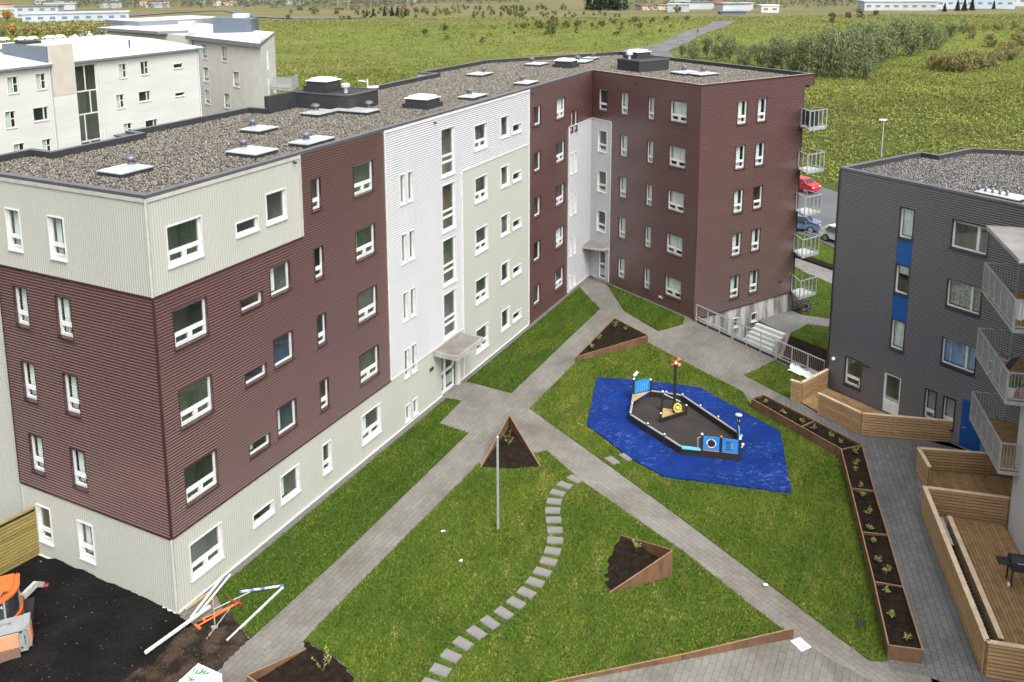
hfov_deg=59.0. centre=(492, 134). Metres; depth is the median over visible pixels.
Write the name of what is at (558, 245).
window
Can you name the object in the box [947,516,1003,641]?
wooden fence
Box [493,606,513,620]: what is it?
stepping stone
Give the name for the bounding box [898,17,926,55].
willow tree
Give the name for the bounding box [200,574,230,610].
pipe
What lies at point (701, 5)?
house
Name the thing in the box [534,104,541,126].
window
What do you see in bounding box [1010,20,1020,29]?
golden bush
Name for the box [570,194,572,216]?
slit window
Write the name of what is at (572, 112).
slit window
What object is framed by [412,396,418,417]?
slit window
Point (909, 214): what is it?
window
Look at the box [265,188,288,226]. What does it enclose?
window
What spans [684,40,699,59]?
willow tree
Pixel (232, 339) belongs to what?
apartment building
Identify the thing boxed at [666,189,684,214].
window
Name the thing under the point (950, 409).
window
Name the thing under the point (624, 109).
window
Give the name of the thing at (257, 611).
pipe
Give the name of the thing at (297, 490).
window
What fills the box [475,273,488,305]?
window
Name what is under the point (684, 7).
house
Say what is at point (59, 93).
apartment building
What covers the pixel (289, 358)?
window
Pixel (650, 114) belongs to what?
window
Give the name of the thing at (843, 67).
willow tree
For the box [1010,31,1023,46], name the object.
golden bush
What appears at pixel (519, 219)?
window
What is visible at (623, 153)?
window
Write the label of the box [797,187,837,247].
parking lot
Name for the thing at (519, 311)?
window
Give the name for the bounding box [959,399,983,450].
side door
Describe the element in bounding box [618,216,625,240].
window
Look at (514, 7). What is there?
wood
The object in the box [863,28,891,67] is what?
willow tree
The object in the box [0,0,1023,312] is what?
ground
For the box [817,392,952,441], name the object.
wooden fence
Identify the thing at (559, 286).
window
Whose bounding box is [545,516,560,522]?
stepping stone
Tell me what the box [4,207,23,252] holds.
window
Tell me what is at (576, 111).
slit window
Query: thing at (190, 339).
window
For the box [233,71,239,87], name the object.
window
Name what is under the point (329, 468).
window
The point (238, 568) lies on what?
gravel edge
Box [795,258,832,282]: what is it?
pavement
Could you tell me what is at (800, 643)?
paper scrap
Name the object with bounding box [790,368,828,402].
wooden fence
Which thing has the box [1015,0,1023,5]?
warehouse
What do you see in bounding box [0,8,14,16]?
office building
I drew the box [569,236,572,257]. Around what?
slit window
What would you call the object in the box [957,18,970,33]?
willow tree
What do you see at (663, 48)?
path
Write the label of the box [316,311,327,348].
window
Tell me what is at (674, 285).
window
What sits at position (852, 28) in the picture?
willow tree
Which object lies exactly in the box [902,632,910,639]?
young shrub
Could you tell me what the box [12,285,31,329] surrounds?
window
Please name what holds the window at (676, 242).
in the apartment building at (232, 339)
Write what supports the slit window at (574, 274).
in the apartment building at (232, 339)
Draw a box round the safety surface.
[587,377,790,493]
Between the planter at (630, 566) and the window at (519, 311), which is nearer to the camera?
the planter at (630, 566)
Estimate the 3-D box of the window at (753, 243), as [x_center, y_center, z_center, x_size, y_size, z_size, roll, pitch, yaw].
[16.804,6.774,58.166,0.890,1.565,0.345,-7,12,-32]
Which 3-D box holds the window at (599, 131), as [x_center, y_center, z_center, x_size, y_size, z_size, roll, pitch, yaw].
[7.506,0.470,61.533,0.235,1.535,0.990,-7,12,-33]
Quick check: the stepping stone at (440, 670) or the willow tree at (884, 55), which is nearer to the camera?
the stepping stone at (440, 670)
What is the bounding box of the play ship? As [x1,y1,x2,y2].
[629,357,743,460]
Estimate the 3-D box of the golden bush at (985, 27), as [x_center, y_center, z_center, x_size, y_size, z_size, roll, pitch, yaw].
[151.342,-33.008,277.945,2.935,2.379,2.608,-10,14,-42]
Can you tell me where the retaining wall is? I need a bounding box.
[695,320,789,365]
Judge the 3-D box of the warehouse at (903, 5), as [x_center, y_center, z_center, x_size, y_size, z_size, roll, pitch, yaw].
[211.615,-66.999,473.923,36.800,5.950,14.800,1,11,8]
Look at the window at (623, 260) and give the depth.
61.47 m
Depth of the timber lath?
31.06 m
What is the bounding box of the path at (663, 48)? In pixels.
[620,21,739,56]
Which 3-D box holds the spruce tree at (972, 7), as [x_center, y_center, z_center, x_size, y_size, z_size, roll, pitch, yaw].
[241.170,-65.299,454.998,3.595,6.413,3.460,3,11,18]
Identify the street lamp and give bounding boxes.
[879,119,886,156]
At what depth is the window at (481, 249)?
48.90 m
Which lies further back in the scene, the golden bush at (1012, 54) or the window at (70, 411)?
the golden bush at (1012, 54)
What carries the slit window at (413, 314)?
in the apartment building at (232, 339)
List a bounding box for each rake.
[194,605,234,629]
[201,602,237,621]
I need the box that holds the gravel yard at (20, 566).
[0,555,191,627]
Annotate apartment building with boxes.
[0,35,208,153]
[0,49,827,613]
[96,15,212,44]
[185,13,298,115]
[826,148,1023,554]
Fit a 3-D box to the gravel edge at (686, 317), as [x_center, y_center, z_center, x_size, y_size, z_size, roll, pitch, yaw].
[10.078,10.911,59.233,0.280,0.116,7.750,-7,12,-33]
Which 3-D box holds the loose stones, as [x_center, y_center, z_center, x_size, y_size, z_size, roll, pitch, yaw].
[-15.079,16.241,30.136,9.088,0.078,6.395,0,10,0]
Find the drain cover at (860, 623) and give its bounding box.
[857,620,864,626]
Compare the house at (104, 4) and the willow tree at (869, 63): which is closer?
the willow tree at (869, 63)
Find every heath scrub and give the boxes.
[339,10,620,19]
[469,17,671,37]
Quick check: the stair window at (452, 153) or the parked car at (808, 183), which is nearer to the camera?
the stair window at (452, 153)
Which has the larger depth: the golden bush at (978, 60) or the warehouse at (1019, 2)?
the warehouse at (1019, 2)
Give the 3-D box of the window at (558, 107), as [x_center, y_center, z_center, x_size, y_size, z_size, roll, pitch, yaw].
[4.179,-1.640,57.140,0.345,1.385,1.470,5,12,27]
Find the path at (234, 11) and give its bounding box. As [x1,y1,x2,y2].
[130,10,361,18]
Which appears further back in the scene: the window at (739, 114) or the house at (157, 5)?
the house at (157, 5)
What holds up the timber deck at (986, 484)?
on the courtyard
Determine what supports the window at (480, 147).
in the apartment building at (232, 339)
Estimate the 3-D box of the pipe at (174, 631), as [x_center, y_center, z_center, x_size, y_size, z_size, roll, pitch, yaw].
[-10.281,16.181,29.612,0.084,0.104,2.544,6,12,33]
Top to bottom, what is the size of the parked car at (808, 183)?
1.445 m
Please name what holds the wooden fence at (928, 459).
on the courtyard
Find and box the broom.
[206,599,242,638]
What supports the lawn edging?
on the courtyard
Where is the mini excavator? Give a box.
[0,573,48,662]
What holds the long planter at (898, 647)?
on the courtyard
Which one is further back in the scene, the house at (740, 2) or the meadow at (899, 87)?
the house at (740, 2)
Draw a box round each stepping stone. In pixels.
[422,677,438,681]
[429,663,451,677]
[440,648,461,663]
[452,636,473,651]
[466,625,486,640]
[479,615,499,630]
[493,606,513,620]
[506,596,525,609]
[516,586,536,599]
[525,576,544,588]
[532,566,551,577]
[539,556,557,566]
[544,546,560,555]
[545,507,559,513]
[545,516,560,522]
[546,497,561,504]
[547,526,562,533]
[547,536,562,544]
[549,488,565,496]
[556,480,572,489]
[566,475,582,483]
[604,456,619,464]
[618,453,631,460]
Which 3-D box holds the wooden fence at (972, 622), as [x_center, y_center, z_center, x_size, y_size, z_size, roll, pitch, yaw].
[16.069,15.261,31.779,0.170,1.230,8.589,2,11,13]
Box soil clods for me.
[129,624,229,681]
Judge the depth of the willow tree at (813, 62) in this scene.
187.94 m
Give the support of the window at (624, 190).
in the apartment building at (232, 339)
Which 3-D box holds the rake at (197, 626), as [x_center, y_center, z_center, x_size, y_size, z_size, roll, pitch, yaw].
[-9.325,16.177,30.376,0.312,0.125,1.398,8,13,39]
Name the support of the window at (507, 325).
in the apartment building at (232, 339)
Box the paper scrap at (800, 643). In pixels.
[791,637,810,650]
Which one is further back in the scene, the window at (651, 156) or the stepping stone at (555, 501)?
the window at (651, 156)
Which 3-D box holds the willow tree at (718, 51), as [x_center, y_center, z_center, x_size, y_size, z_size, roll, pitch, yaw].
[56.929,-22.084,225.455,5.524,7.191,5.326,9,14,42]
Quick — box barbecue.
[995,553,1023,586]
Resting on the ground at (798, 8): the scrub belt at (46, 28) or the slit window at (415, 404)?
the scrub belt at (46, 28)
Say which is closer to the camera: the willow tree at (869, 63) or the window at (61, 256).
the window at (61, 256)
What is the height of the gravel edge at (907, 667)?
0.110 m
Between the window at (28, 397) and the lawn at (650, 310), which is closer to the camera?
the window at (28, 397)
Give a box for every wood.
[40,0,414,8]
[289,3,566,14]
[584,0,857,10]
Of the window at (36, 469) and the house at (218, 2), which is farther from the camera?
the house at (218, 2)
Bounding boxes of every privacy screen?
[803,109,810,126]
[810,111,819,126]
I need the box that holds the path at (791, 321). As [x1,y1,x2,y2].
[758,310,829,333]
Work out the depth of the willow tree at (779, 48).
198.67 m
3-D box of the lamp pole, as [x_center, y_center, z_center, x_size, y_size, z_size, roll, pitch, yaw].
[0.188,13.423,34.805,0.110,3.930,0.110,0,10,0]
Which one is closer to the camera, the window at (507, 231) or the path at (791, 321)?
the window at (507, 231)
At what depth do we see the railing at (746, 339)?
51.47 m
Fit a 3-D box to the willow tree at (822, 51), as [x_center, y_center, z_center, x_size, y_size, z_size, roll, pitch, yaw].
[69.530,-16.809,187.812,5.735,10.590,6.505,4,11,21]
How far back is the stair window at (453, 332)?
46.62 m
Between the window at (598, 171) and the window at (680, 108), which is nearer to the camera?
the window at (680, 108)
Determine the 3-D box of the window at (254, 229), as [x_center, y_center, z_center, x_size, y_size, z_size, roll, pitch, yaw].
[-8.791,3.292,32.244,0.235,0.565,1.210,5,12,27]
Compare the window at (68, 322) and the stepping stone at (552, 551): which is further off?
the stepping stone at (552, 551)
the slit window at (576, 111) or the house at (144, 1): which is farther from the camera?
the house at (144, 1)
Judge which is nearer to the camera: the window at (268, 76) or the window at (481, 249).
the window at (481, 249)
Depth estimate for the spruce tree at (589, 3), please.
484.19 m
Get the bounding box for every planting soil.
[782,336,826,371]
[795,254,832,269]
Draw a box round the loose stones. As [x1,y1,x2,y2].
[11,561,166,680]
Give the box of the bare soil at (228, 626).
[120,612,249,681]
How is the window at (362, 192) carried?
in the apartment building at (232, 339)
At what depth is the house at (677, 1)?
497.80 m
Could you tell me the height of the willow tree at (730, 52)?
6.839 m
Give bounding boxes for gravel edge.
[178,397,444,617]
[461,283,583,382]
[606,283,691,319]
[887,659,939,677]
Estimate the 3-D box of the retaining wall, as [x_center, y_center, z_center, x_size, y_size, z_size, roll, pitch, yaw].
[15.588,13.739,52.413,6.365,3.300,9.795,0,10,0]
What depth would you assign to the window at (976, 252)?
39.57 m
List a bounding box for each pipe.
[144,605,210,653]
[190,575,223,617]
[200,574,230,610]
[212,591,252,609]
[226,587,283,640]
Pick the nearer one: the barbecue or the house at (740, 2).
the barbecue
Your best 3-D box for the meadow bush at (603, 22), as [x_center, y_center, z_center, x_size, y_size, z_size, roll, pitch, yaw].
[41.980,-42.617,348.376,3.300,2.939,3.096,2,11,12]
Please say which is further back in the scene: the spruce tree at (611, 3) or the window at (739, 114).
the spruce tree at (611, 3)
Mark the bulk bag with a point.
(198, 672)
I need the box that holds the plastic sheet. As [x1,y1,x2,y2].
[788,362,816,377]
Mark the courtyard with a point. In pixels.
(478, 413)
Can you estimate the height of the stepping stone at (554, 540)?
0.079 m
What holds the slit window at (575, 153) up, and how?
in the apartment building at (232, 339)
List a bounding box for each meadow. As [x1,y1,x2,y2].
[276,50,1023,188]
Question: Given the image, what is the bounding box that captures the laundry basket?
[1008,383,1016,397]
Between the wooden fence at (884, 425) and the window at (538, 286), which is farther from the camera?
the window at (538, 286)
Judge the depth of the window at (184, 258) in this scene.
29.81 m
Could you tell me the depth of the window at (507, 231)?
51.60 m
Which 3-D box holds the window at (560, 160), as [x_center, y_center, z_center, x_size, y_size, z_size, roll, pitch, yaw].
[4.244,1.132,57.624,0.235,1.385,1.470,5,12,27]
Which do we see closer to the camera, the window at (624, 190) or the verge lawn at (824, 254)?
the window at (624, 190)
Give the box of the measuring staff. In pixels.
[239,584,283,592]
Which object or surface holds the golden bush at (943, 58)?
on the ground at (798, 8)
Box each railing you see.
[695,304,732,338]
[732,321,775,358]
[776,340,824,373]
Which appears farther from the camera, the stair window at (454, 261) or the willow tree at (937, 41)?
the willow tree at (937, 41)
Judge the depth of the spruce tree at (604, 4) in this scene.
483.32 m
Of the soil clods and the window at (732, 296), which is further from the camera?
the window at (732, 296)
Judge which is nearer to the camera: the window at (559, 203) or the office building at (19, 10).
the window at (559, 203)
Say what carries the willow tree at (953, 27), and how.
on the ground at (798, 8)
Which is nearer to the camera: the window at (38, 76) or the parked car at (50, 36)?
the window at (38, 76)
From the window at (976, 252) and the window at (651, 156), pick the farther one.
the window at (651, 156)
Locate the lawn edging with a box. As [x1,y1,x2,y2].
[549,628,793,681]
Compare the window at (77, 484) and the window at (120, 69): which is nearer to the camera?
the window at (77, 484)
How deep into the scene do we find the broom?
30.92 m
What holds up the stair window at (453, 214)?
in the apartment building at (232, 339)
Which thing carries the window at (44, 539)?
in the apartment building at (232, 339)
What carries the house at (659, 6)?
on the ground at (798, 8)
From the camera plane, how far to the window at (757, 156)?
57.24 m
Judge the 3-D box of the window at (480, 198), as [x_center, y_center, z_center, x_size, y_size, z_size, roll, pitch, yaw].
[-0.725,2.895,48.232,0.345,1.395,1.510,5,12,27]
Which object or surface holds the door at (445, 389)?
in the apartment building at (232, 339)
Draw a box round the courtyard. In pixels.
[180,277,1012,681]
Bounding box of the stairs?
[742,323,786,356]
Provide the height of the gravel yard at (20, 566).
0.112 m
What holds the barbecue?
on the timber deck at (985, 543)
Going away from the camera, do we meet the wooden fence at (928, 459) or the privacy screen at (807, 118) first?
the wooden fence at (928, 459)
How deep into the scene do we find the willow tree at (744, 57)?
209.42 m
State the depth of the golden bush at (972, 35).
254.02 m
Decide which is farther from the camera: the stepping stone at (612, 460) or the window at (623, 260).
the window at (623, 260)
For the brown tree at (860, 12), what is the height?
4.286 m
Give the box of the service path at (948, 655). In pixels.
[772,395,986,681]
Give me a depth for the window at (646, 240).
58.90 m
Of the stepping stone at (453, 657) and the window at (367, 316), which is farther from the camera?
the window at (367, 316)
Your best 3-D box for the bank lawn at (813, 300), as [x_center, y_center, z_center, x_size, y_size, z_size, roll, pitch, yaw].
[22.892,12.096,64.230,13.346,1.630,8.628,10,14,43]
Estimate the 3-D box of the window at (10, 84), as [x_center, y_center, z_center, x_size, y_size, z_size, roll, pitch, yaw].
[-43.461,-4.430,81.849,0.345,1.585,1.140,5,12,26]
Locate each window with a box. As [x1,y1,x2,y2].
[4,110,17,129]
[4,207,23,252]
[7,76,19,94]
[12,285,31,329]
[13,142,24,150]
[20,360,39,404]
[28,433,46,476]
[32,106,49,122]
[35,73,46,90]
[35,504,53,547]
[41,138,51,150]
[46,215,67,262]
[54,295,74,341]
[62,372,82,418]
[69,447,89,492]
[76,520,96,565]
[116,94,124,109]
[118,63,127,78]
[123,122,132,132]
[138,90,150,102]
[140,61,149,75]
[145,118,157,126]
[165,215,204,269]
[171,296,209,351]
[173,63,182,68]
[177,373,215,431]
[183,449,219,508]
[189,521,224,582]
[201,44,207,59]
[203,67,208,82]
[204,89,210,104]
[221,46,227,62]
[223,93,230,108]
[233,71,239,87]
[235,215,260,238]
[240,290,264,314]
[244,361,267,388]
[248,431,271,459]
[252,499,275,528]
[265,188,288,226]
[266,48,268,69]
[268,76,269,94]
[269,260,291,299]
[272,329,294,370]
[276,397,298,439]
[280,463,301,505]
[310,176,322,212]
[313,245,325,281]
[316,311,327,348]
[319,376,330,412]
[322,439,333,475]
[352,159,374,198]
[355,222,376,262]
[357,284,378,325]
[359,344,380,386]
[361,403,381,446]
[399,173,406,206]
[401,233,407,265]
[402,291,409,323]
[403,347,410,379]
[405,402,411,423]
[407,170,414,202]
[408,229,415,261]
[410,286,416,318]
[411,342,417,374]
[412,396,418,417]
[440,125,455,178]
[441,180,456,234]
[442,234,456,288]
[443,287,457,341]
[474,122,487,151]
[474,173,487,204]
[475,224,488,255]
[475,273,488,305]
[476,322,488,354]
[500,114,509,139]
[500,164,509,188]
[501,212,510,237]
[501,259,510,285]
[501,306,510,332]
[512,122,521,134]
[512,170,521,183]
[512,217,521,230]
[512,263,521,277]
[512,308,521,323]
[533,150,540,173]
[533,195,540,218]
[533,239,540,263]
[533,283,540,306]
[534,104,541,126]
[555,182,564,207]
[555,224,564,250]
[555,265,563,291]
[556,96,565,120]
[556,140,565,164]
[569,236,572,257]
[569,275,571,289]
[570,111,573,132]
[570,153,572,175]
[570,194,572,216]
[573,233,576,254]
[573,272,575,285]
[574,109,577,131]
[574,151,577,172]
[574,192,576,213]
[596,209,605,233]
[597,129,606,153]
[597,169,606,193]
[598,88,607,111]
[616,256,625,280]
[618,175,626,199]
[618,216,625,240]
[619,134,627,158]
[620,92,628,115]
[642,267,650,291]
[644,225,651,249]
[645,183,652,207]
[646,140,653,164]
[647,96,654,121]
[664,275,681,301]
[665,232,682,258]
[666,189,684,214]
[668,145,685,170]
[669,100,687,124]
[729,274,739,299]
[731,231,741,257]
[732,317,738,328]
[733,188,743,214]
[735,144,745,170]
[737,99,747,125]
[748,269,758,294]
[750,227,760,252]
[750,312,757,322]
[752,185,762,209]
[755,141,764,166]
[757,97,767,122]
[843,356,861,391]
[889,318,905,353]
[893,263,910,297]
[897,207,914,241]
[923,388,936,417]
[939,336,975,376]
[941,396,955,431]
[944,278,981,317]
[949,219,988,257]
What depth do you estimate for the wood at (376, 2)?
559.38 m
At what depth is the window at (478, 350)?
50.19 m
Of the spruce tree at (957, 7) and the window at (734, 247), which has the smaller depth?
the window at (734, 247)
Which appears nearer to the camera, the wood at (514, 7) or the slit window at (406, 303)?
the slit window at (406, 303)
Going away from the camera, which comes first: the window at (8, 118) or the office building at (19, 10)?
the window at (8, 118)
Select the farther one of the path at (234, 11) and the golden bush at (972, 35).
the path at (234, 11)
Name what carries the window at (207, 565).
in the apartment building at (232, 339)
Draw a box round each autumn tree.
[0,9,13,20]
[5,23,16,34]
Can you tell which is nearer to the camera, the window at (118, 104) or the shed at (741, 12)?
the window at (118, 104)
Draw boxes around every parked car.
[0,37,10,40]
[14,36,28,40]
[28,36,38,39]
[42,35,55,38]
[55,34,66,37]
[797,213,819,232]
[799,175,820,193]
[819,223,835,240]
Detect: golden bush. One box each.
[923,52,940,68]
[936,52,959,70]
[947,49,976,71]
[954,52,975,68]
[967,24,976,31]
[967,30,978,38]
[969,49,986,68]
[973,49,992,68]
[980,49,998,66]
[982,23,989,29]
[982,33,998,46]
[991,45,1010,59]
[992,20,1005,29]
[992,49,1006,65]
[1001,39,1023,59]
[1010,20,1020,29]
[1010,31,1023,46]
[1014,27,1023,37]
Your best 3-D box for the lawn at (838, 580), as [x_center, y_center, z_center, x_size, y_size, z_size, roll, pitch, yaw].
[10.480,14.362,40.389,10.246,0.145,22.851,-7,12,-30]
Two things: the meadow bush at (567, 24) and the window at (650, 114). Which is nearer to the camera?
the window at (650, 114)
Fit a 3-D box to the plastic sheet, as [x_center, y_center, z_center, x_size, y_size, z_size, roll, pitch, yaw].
[16.651,12.652,48.329,1.029,0.201,2.140,-8,13,-35]
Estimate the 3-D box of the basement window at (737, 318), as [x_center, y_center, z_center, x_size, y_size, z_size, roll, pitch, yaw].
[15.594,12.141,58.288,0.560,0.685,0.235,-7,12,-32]
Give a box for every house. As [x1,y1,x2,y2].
[0,3,15,8]
[43,3,76,9]
[99,1,121,7]
[139,0,167,4]
[145,2,169,7]
[213,0,238,5]
[635,4,667,9]
[667,3,689,11]
[669,0,690,2]
[682,1,712,9]
[713,3,751,10]
[720,2,752,8]
[757,4,779,12]
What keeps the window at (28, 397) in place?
in the apartment building at (232, 339)
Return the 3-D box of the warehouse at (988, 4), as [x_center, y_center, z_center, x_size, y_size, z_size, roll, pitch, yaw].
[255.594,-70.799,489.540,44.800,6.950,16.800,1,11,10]
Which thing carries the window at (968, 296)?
in the apartment building at (927, 291)
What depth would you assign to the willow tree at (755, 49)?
203.59 m
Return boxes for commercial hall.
[21,10,129,22]
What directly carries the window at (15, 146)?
in the apartment building at (59, 93)
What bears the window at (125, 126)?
in the apartment building at (59, 93)
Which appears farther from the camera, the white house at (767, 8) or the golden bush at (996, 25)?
the white house at (767, 8)
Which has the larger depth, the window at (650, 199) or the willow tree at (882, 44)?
the willow tree at (882, 44)
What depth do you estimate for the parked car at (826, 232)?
76.16 m
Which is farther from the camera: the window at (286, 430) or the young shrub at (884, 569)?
the window at (286, 430)
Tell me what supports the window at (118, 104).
in the apartment building at (59, 93)
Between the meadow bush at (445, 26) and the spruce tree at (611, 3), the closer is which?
the meadow bush at (445, 26)
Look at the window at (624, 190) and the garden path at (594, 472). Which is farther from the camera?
the window at (624, 190)
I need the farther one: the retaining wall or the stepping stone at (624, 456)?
the retaining wall
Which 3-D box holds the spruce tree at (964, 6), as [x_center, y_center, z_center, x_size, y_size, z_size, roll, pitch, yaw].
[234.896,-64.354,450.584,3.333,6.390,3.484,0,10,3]
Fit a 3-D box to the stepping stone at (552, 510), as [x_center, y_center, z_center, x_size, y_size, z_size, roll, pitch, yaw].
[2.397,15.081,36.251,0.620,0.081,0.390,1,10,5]
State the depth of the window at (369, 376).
40.16 m
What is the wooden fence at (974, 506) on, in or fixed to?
on the courtyard
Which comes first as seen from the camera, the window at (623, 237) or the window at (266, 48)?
the window at (623, 237)
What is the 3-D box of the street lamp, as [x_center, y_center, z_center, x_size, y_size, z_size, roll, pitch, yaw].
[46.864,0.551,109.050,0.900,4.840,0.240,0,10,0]
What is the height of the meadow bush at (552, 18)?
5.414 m
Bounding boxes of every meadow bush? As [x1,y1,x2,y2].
[440,23,448,30]
[534,20,543,28]
[545,15,559,26]
[545,23,556,34]
[562,20,569,27]
[573,19,581,26]
[598,20,605,26]
[673,5,680,11]
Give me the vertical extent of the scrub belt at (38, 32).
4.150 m
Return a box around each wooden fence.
[0,506,39,574]
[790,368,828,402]
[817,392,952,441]
[916,447,1012,485]
[921,485,989,673]
[927,486,1010,524]
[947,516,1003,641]
[985,639,1023,681]
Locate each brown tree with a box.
[828,12,838,22]
[845,11,851,17]
[856,9,864,17]
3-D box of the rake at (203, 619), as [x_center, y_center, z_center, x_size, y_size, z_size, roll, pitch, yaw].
[-9.202,16.124,30.622,1.318,0.139,0.200,-10,14,-43]
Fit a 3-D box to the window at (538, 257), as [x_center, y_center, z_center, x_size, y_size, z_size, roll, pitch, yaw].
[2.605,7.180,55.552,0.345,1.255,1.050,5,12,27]
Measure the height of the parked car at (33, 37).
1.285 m
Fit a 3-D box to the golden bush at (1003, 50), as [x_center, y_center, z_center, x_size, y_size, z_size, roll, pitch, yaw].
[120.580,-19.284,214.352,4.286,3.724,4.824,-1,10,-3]
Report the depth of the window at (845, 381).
45.53 m
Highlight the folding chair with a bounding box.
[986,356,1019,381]
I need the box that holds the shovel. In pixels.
[211,594,217,628]
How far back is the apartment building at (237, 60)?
112.21 m
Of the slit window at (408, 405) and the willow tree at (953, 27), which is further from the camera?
the willow tree at (953, 27)
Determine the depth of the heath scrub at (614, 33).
335.86 m
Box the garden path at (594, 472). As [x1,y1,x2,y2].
[516,409,938,681]
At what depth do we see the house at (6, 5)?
552.36 m
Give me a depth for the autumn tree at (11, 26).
319.79 m
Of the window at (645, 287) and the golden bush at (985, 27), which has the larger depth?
the golden bush at (985, 27)
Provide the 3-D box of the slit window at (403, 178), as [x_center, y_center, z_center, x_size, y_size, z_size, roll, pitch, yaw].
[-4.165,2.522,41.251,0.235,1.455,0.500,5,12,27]
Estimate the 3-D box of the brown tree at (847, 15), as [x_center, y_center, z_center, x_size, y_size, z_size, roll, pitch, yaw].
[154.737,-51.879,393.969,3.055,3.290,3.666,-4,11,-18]
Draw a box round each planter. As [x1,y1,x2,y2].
[247,641,353,681]
[480,415,539,468]
[576,318,647,360]
[604,535,672,592]
[751,394,923,663]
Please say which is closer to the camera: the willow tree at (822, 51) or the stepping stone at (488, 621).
the stepping stone at (488, 621)
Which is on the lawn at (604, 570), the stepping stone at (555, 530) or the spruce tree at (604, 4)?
the stepping stone at (555, 530)
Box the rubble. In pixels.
[792,296,813,312]
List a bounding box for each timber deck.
[800,388,963,449]
[928,471,1012,529]
[939,516,1023,644]
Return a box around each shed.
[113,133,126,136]
[718,10,746,14]
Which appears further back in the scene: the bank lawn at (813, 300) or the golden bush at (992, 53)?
the golden bush at (992, 53)
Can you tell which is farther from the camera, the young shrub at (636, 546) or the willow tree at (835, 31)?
the willow tree at (835, 31)
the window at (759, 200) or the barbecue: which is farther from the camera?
the window at (759, 200)
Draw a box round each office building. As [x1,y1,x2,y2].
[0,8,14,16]
[13,5,64,17]
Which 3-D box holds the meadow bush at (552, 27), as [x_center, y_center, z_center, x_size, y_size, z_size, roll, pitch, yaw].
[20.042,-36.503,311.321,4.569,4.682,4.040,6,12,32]
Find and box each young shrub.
[311,645,331,670]
[502,429,513,445]
[632,535,640,551]
[864,505,871,514]
[882,565,891,573]
[887,609,894,617]
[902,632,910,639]
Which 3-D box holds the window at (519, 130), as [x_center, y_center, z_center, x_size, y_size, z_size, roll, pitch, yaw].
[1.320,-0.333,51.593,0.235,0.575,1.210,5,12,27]
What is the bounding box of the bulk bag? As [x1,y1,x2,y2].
[178,663,221,681]
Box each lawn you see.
[216,398,467,638]
[305,450,782,681]
[467,288,598,392]
[530,343,886,660]
[607,284,684,330]
[745,361,804,397]
[790,324,828,349]
[792,268,831,317]
[796,234,833,263]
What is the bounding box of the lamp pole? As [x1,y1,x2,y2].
[496,436,498,528]
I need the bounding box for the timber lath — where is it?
[184,592,208,610]
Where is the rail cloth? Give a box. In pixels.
[1016,301,1023,320]
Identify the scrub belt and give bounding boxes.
[0,20,212,36]
[0,26,105,36]
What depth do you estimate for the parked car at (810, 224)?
78.75 m
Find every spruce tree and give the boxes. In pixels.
[584,0,592,9]
[592,0,600,9]
[599,0,608,9]
[606,0,616,9]
[615,0,623,9]
[622,0,628,9]
[954,0,960,10]
[961,0,967,10]
[968,0,975,10]
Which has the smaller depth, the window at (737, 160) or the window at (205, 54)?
the window at (737, 160)
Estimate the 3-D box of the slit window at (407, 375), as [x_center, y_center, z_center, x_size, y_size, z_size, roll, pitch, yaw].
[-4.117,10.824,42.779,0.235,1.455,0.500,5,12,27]
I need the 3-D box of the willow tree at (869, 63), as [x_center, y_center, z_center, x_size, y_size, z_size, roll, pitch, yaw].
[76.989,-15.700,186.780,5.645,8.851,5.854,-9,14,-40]
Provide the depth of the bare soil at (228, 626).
28.85 m
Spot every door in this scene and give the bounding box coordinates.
[441,358,453,393]
[598,251,604,279]
[882,372,900,414]
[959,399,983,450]
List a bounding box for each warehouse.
[857,0,938,10]
[934,0,1014,8]
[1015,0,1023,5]
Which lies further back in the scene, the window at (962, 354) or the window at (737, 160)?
the window at (737, 160)
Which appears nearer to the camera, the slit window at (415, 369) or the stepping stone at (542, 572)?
the stepping stone at (542, 572)
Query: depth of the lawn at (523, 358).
51.85 m
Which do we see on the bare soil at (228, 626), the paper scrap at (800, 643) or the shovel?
the shovel
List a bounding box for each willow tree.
[678,43,686,57]
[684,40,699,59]
[699,34,715,59]
[711,32,730,59]
[720,35,737,60]
[734,42,753,65]
[749,40,767,66]
[756,34,779,68]
[770,34,794,69]
[780,39,805,71]
[796,33,813,54]
[796,33,817,71]
[802,30,834,77]
[814,28,841,78]
[821,27,840,52]
[831,33,862,77]
[835,28,852,62]
[836,25,862,50]
[844,30,869,76]
[846,21,869,51]
[854,37,878,78]
[860,19,881,38]
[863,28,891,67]
[864,28,895,62]
[867,21,899,58]
[885,17,912,57]
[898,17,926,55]
[913,18,938,52]
[927,24,948,49]
[943,21,957,38]
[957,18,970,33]

